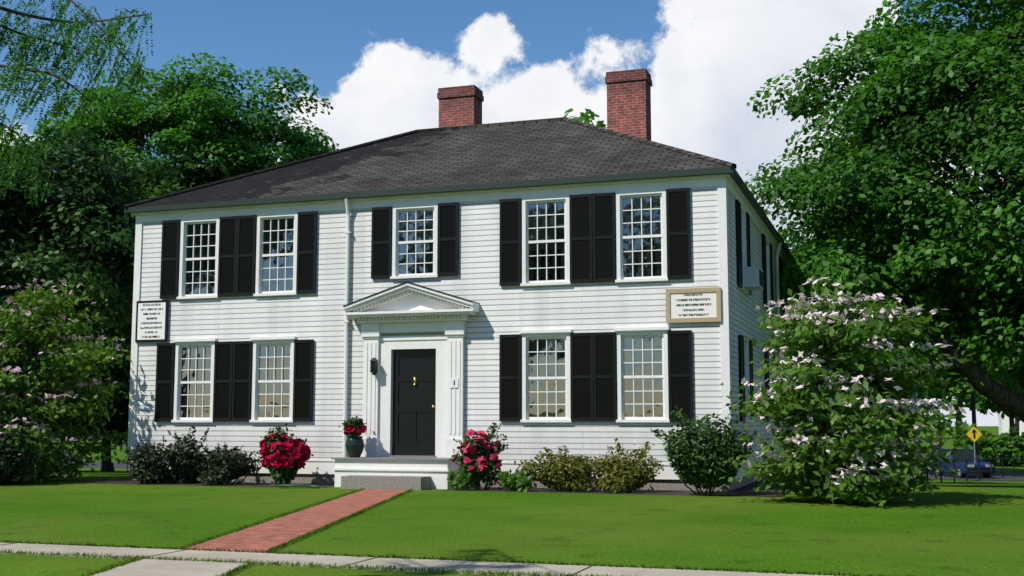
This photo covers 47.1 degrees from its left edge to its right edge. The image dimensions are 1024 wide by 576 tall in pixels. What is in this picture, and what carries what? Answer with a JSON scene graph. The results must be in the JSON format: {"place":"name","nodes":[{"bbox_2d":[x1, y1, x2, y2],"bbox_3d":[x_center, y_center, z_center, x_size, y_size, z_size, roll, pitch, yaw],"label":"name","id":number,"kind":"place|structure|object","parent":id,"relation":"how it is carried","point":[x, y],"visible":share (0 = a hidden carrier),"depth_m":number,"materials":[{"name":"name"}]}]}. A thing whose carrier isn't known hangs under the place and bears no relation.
{"place":"outdoors","nodes":[
{"label":"outdoors","id":0,"kind":"place"},
{"bbox_2d":[0,0,153,206],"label":"tree branches","id":1,"kind":"object","parent":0,"point":[58,107],"visible":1,"depth_m":8.10,"materials":[{"name":"green plant"}]},
{"bbox_2d":[0,542,837,575],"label":"sidewalk","id":2,"kind":"structure","parent":0,"point":[155,567],"depth_m":10.09,"materials":[{"name":"concrete"}]},
{"bbox_2d":[181,196,661,380],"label":"house window shades","id":3,"kind":"object","parent":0,"point":[647,341],"visible":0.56,"depth_m":22.55,"materials":[{"name":"white fabric"}]},
{"bbox_2d":[183,240,662,416],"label":"window panes","id":4,"kind":"structure","parent":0,"point":[659,383],"depth_m":22.51,"materials":[{"name":"clear glass"}]},
{"bbox_2d":[134,186,801,463],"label":"clapboard house walls","id":5,"kind":"structure","parent":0,"point":[318,316],"depth_m":22.84,"materials":[{"name":"white wood"}]},
{"bbox_2d":[133,121,732,206],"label":"house roof","id":6,"kind":"structure","parent":5,"relation":"on","point":[534,151],"depth_m":24.86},
{"bbox_2d":[124,117,736,209],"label":"roof ridge caps","id":7,"kind":"object","parent":6,"relation":"on","point":[670,148],"visible":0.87,"depth_m":26.45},
{"bbox_2d":[124,167,803,360],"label":"house gutters","id":8,"kind":"object","parent":6,"relation":"attached to","point":[742,186],"visible":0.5,"depth_m":23.11,"materials":[{"name":"white metal"}]},
{"bbox_2d":[135,188,787,420],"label":"house shutter frames","id":9,"kind":"structure","parent":5,"relation":"attached to","point":[592,376],"depth_m":22.98,"materials":[{"name":"black wood"}]},
{"bbox_2d":[157,191,787,417],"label":"shutters","id":10,"kind":"object","parent":9,"relation":"in","point":[604,343],"visible":0.78,"depth_m":22.60,"materials":[{"name":"black wood"}]},
{"bbox_2d":[180,240,762,416],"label":"house windows","id":11,"kind":"structure","parent":5,"relation":"in","point":[637,380],"depth_m":22.93,"materials":[{"name":"clear glass"}]},
{"bbox_2d":[742,266,762,290],"bbox_3d":[4.756,-0.182,23.355,0.390,0.390,0.720,-2,-7,18],"label":"house ac unit","id":12,"kind":"object","parent":5,"relation":"attached to","point":[750,276],"visible":0.71,"depth_m":23.01,"materials":[{"name":"white metal"}]},
{"bbox_2d":[0,0,1019,425],"label":"sky","id":13,"kind":"structure","parent":0,"point":[381,66],"materials":[{"name":"blue"}]},
{"bbox_2d":[0,426,1023,575],"bbox_3d":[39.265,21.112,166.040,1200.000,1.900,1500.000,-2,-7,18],"label":"lawn","id":14,"kind":"structure","parent":0,"point":[961,528],"depth_m":13.89,"materials":[{"name":"green plant"}]},
{"bbox_2d":[0,415,61,482],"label":"yew hedge","id":15,"kind":"object","parent":14,"relation":"on","point":[15,464],"visible":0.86,"depth_m":22.84,"materials":[{"name":"green plant"}]},
{"bbox_2d":[0,284,94,444],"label":"tree","id":16,"kind":"object","parent":14,"relation":"on","point":[8,372],"visible":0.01,"depth_m":39.62,"materials":[{"name":"green plant"}]},
{"bbox_2d":[4,138,128,383],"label":"tree","id":17,"kind":"object","parent":14,"relation":"on","point":[59,250],"depth_m":44.24,"materials":[{"name":"green plant"}]},
{"bbox_2d":[0,277,137,482],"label":"dogwood tree","id":18,"kind":"object","parent":14,"relation":"on","point":[51,362],"visible":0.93,"depth_m":24.59,"materials":[{"name":"green plant"}]},
{"bbox_2d":[41,325,130,442],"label":"tree","id":19,"kind":"object","parent":14,"relation":"on","point":[118,369],"visible":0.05,"depth_m":48.69,"materials":[{"name":"green plant"}]},
{"bbox_2d":[0,116,185,424],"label":"tree","id":20,"kind":"object","parent":14,"relation":"on","point":[86,176],"visible":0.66,"depth_m":28.82,"materials":[{"name":"green plant"}]},
{"bbox_2d":[70,337,129,470],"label":"tree","id":21,"kind":"object","parent":14,"relation":"on","point":[118,422],"visible":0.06,"depth_m":52.75,"materials":[{"name":"green plant"}]},
{"bbox_2d":[30,52,339,275],"bbox_3d":[-10.692,-0.759,39.843,11.737,14.382,9.926,2,-7,-17],"label":"tree","id":22,"kind":"object","parent":14,"relation":"on","point":[235,145],"visible":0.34,"depth_m":38.09,"materials":[{"name":"green plant"}]},
{"bbox_2d":[186,489,405,552],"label":"brick path","id":23,"kind":"structure","parent":14,"relation":"on","point":[272,533],"depth_m":14.04,"materials":[{"name":"red brick"}]},
{"bbox_2d":[276,484,319,487],"bbox_3d":[-3.990,3.696,21.962,0.876,0.072,0.657,-2,-7,18],"label":"garden hose","id":24,"kind":"object","parent":14,"relation":"on","point":[312,486],"visible":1,"depth_m":21.76,"materials":[{"name":"green rubber"}]},
{"bbox_2d":[68,477,807,496],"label":"mulch bed soil","id":25,"kind":"structure","parent":14,"relation":"on","point":[747,490],"depth_m":21.37,"materials":[{"name":"brown soil"}]},
{"bbox_2d":[102,440,179,483],"bbox_3d":[-7.383,3.521,23.645,1.832,0.945,1.014,-5,-9,40],"label":"burgundy shrub","id":26,"kind":"object","parent":25,"relation":"on","point":[149,467],"visible":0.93,"depth_m":23.34,"materials":[{"name":"green plant"}]},
{"bbox_2d":[158,426,227,483],"bbox_3d":[-6.410,3.365,23.477,1.455,1.207,1.092,0,-7,4],"label":"burgundy shrub","id":27,"kind":"object","parent":25,"relation":"on","point":[185,472],"visible":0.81,"depth_m":23.31,"materials":[{"name":"green plant"}]},
{"bbox_2d":[181,443,261,485],"bbox_3d":[-5.637,3.504,23.214,1.763,0.886,1.353,-2,-7,18],"label":"burgundy shrub","id":28,"kind":"object","parent":25,"relation":"on","point":[225,467],"visible":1,"depth_m":22.89,"materials":[{"name":"green plant"}]},
{"bbox_2d":[258,423,313,484],"bbox_3d":[-4.394,3.251,22.729,1.053,1.264,0.955,-2,-7,18],"label":"flowering bush","id":29,"kind":"object","parent":25,"relation":"on","point":[284,456],"visible":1,"depth_m":22.46,"materials":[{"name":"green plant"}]},
{"bbox_2d":[447,469,481,489],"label":"perennial plant","id":30,"kind":"object","parent":25,"relation":"on","point":[453,481],"visible":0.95,"depth_m":21.13,"materials":[{"name":"green plant"}]},
{"bbox_2d":[451,422,508,489],"bbox_3d":[-0.586,3.093,21.421,1.058,1.280,0.978,0,-7,-4],"label":"rose bush","id":31,"kind":"object","parent":25,"relation":"on","point":[484,463],"visible":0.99,"depth_m":21.15,"materials":[{"name":"pink plant"}]},
{"bbox_2d":[498,466,543,491],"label":"perennial plant","id":32,"kind":"object","parent":25,"relation":"on","point":[520,480],"visible":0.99,"depth_m":20.84,"materials":[{"name":"green plant"}]},
{"bbox_2d":[514,445,604,491],"bbox_3d":[0.798,3.246,21.024,1.707,0.893,1.035,-5,-8,38],"label":"spirea shrub","id":33,"kind":"object","parent":25,"relation":"on","point":[565,473],"visible":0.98,"depth_m":20.76,"materials":[{"name":"green plant"}]},
{"bbox_2d":[586,438,663,492],"bbox_3d":[1.954,3.145,20.642,1.364,1.013,1.114,-6,-9,41],"label":"spirea shrub","id":34,"kind":"object","parent":25,"relation":"on","point":[622,474],"visible":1,"depth_m":20.42,"materials":[{"name":"green plant"}]},
{"bbox_2d":[650,401,756,495],"bbox_3d":[3.235,2.734,19.798,1.786,1.637,1.576,3,-7,-28],"label":"green shrub","id":35,"kind":"object","parent":25,"relation":"on","point":[690,465],"visible":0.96,"depth_m":19.56,"materials":[{"name":"green plant"}]},
{"bbox_2d":[126,174,788,488],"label":"house trim","id":36,"kind":"structure","parent":14,"relation":"on","point":[407,308],"depth_m":22.89,"materials":[{"name":"white wood"}]},
{"bbox_2d":[137,302,165,339],"bbox_3d":[-7.647,0.703,24.899,0.680,0.780,0.001,-2,-7,18],"label":"sign","id":37,"kind":"object","parent":36,"relation":"attached to","point":[151,321],"visible":1,"depth_m":24.90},
{"bbox_2d":[345,436,363,457],"bbox_3d":[-3.028,3.058,22.600,0.370,0.400,0.380,-2,-7,18],"label":"planter pot","id":38,"kind":"object","parent":36,"relation":"on","point":[354,446],"visible":0.99,"depth_m":22.47,"materials":[{"name":"teal ceramic"}]},
{"bbox_2d":[339,416,366,436],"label":"geranium plant","id":39,"kind":"object","parent":38,"relation":"on","point":[354,427],"visible":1,"depth_m":22.52,"materials":[{"name":"red plant"}]},
{"bbox_2d":[392,349,435,455],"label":"house door","id":40,"kind":"structure","parent":36,"relation":"in","point":[413,425],"depth_m":22.94,"materials":[{"name":"black wood"}]},
{"bbox_2d":[413,377,434,407],"bbox_3d":[-1.714,2.037,22.862,0.462,0.612,0.067,-2,-7,18],"label":"door hardware","id":41,"kind":"object","parent":40,"relation":"attached to","point":[414,384],"visible":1,"depth_m":22.94,"materials":[{"name":"gold metal"}]},
{"bbox_2d":[437,85,483,127],"bbox_3d":[-1.379,-3.092,31.256,1.070,4.480,0.710,-2,-7,18],"label":"house chimney","id":42,"kind":"object","parent":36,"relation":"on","point":[460,105],"visible":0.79,"depth_m":31.15,"materials":[{"name":"brick"}]},
{"bbox_2d":[605,68,651,140],"bbox_3d":[2.986,-3.256,29.813,1.070,4.480,0.710,-2,-7,18],"label":"house chimney","id":43,"kind":"object","parent":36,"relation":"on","point":[628,102],"visible":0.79,"depth_m":29.67,"materials":[{"name":"brick"}]},
{"bbox_2d":[666,287,721,322],"bbox_3d":[3.289,0.313,21.298,1.000,0.620,0.042,-2,-7,18],"label":"sign frame","id":44,"kind":"object","parent":36,"relation":"attached to","point":[718,318],"visible":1,"depth_m":21.27,"materials":[{"name":"beige wood"}]},
{"bbox_2d":[670,292,716,317],"bbox_3d":[3.287,0.312,21.294,0.840,0.460,0.001,-2,-7,18],"label":"sign","id":45,"kind":"object","parent":44,"relation":"in","point":[694,305],"visible":1,"depth_m":21.29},
{"bbox_2d":[130,467,823,490],"bbox_3d":[0.756,4.457,29.713,13.580,0.730,17.700,-2,-7,18],"label":"house foundation","id":46,"kind":"object","parent":14,"relation":"on","point":[386,482],"visible":0.2,"depth_m":21.59,"materials":[{"name":"grey concrete"}]},
{"bbox_2d":[331,455,459,460],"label":"porch slab","id":47,"kind":"structure","parent":46,"relation":"on","point":[409,457],"depth_m":22.15,"materials":[{"name":"grey concrete"}]},
{"bbox_2d":[563,108,606,127],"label":"tree","id":48,"kind":"object","parent":14,"relation":"on","point":[585,116],"depth_m":47.29,"materials":[{"name":"green plant"}]},
{"bbox_2d":[697,276,983,505],"bbox_3d":[5.383,1.627,18.456,4.163,3.557,3.943,6,-9,-40],"label":"dogwood tree","id":49,"kind":"object","parent":14,"relation":"on","point":[823,388],"visible":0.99,"depth_m":17.75,"materials":[{"name":"green plant"}]},
{"bbox_2d":[785,228,953,476],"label":"tree","id":50,"kind":"object","parent":14,"relation":"on","point":[912,351],"visible":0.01,"depth_m":47.78,"materials":[{"name":"green plant"}]},
{"bbox_2d":[744,0,1023,380],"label":"tree","id":51,"kind":"object","parent":14,"relation":"on","point":[894,206],"visible":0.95,"depth_m":28.41,"materials":[{"name":"green plant"}]},
{"bbox_2d":[895,285,1023,418],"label":"branch","id":52,"kind":"object","parent":51,"relation":"attached to","point":[1000,395],"visible":0.73,"depth_m":28.64,"materials":[{"name":"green plant"}]},
{"bbox_2d":[912,363,920,477],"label":"grey lamp post","id":53,"kind":"object","parent":14,"relation":"on","point":[917,436],"visible":0.05,"depth_m":47.68,"materials":[{"name":"silver metal"}]},
{"bbox_2d":[885,396,964,438],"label":"tree","id":54,"kind":"object","parent":14,"relation":"on","point":[955,401],"depth_m":213.33,"materials":[{"name":"green plant"}]},
{"bbox_2d":[893,388,968,448],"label":"tree","id":55,"kind":"object","parent":14,"relation":"on","point":[929,397],"depth_m":124.28,"materials":[{"name":"green plant"}]},
{"bbox_2d":[894,325,1017,474],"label":"tree","id":56,"kind":"object","parent":14,"relation":"on","point":[963,386],"depth_m":67.10,"materials":[{"name":"green plant"}]},
{"bbox_2d":[913,457,1023,482],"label":"black fence","id":57,"kind":"object","parent":14,"relation":"on","point":[979,471],"visible":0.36,"depth_m":63.26,"materials":[{"name":"black metal"}]},
{"bbox_2d":[966,427,981,477],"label":"road sign","id":58,"kind":"object","parent":14,"relation":"on","point":[974,434],"visible":0.79,"depth_m":65.40,"materials":[{"name":"yellow metal"}]},
{"bbox_2d":[971,388,977,455],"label":"utility pole","id":59,"kind":"object","parent":14,"relation":"on","point":[973,407],"visible":0.12,"depth_m":74.47,"materials":[{"name":"brown wood"}]},
{"bbox_2d":[935,372,1023,440],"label":"tree","id":60,"kind":"object","parent":14,"relation":"on","point":[959,404],"depth_m":99.46,"materials":[{"name":"green plant"}]},
{"bbox_2d":[952,430,1009,448],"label":"hedge","id":61,"kind":"object","parent":14,"relation":"on","point":[962,437],"visible":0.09,"depth_m":96.15,"materials":[{"name":"green plant"}]},
{"bbox_2d":[952,386,1023,433],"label":"tree","id":62,"kind":"object","parent":14,"relation":"on","point":[988,404],"visible":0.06,"depth_m":167.63,"materials":[{"name":"green plant"}]},
{"bbox_2d":[953,427,1023,466],"bbox_3d":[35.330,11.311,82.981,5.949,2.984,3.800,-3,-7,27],"label":"hedge","id":63,"kind":"object","parent":14,"relation":"on","point":[1002,446],"visible":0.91,"depth_m":82.48,"materials":[{"name":"green plant"}]},
{"bbox_2d":[958,334,1023,394],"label":"tree","id":64,"kind":"object","parent":14,"relation":"on","point":[991,365],"visible":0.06,"depth_m":58.84,"materials":[{"name":"green plant"}]},
{"bbox_2d":[998,411,1023,435],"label":"house walls","id":65,"kind":"structure","parent":14,"relation":"on","point":[1003,424],"depth_m":186.38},
{"bbox_2d":[1005,383,1018,430],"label":"tree","id":66,"kind":"object","parent":14,"relation":"on","point":[1016,423],"depth_m":148.69,"materials":[{"name":"plant"}]},
{"bbox_2d":[35,461,1023,480],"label":"street","id":67,"kind":"structure","parent":0,"point":[995,477],"depth_m":66.78,"materials":[{"name":"grey asphalt"}]},
{"bbox_2d":[931,449,994,477],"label":"blue hatchback car","id":68,"kind":"object","parent":67,"relation":"on","point":[960,465],"visible":0.65,"depth_m":65.68,"materials":[{"name":"blue paint"}]}
]}

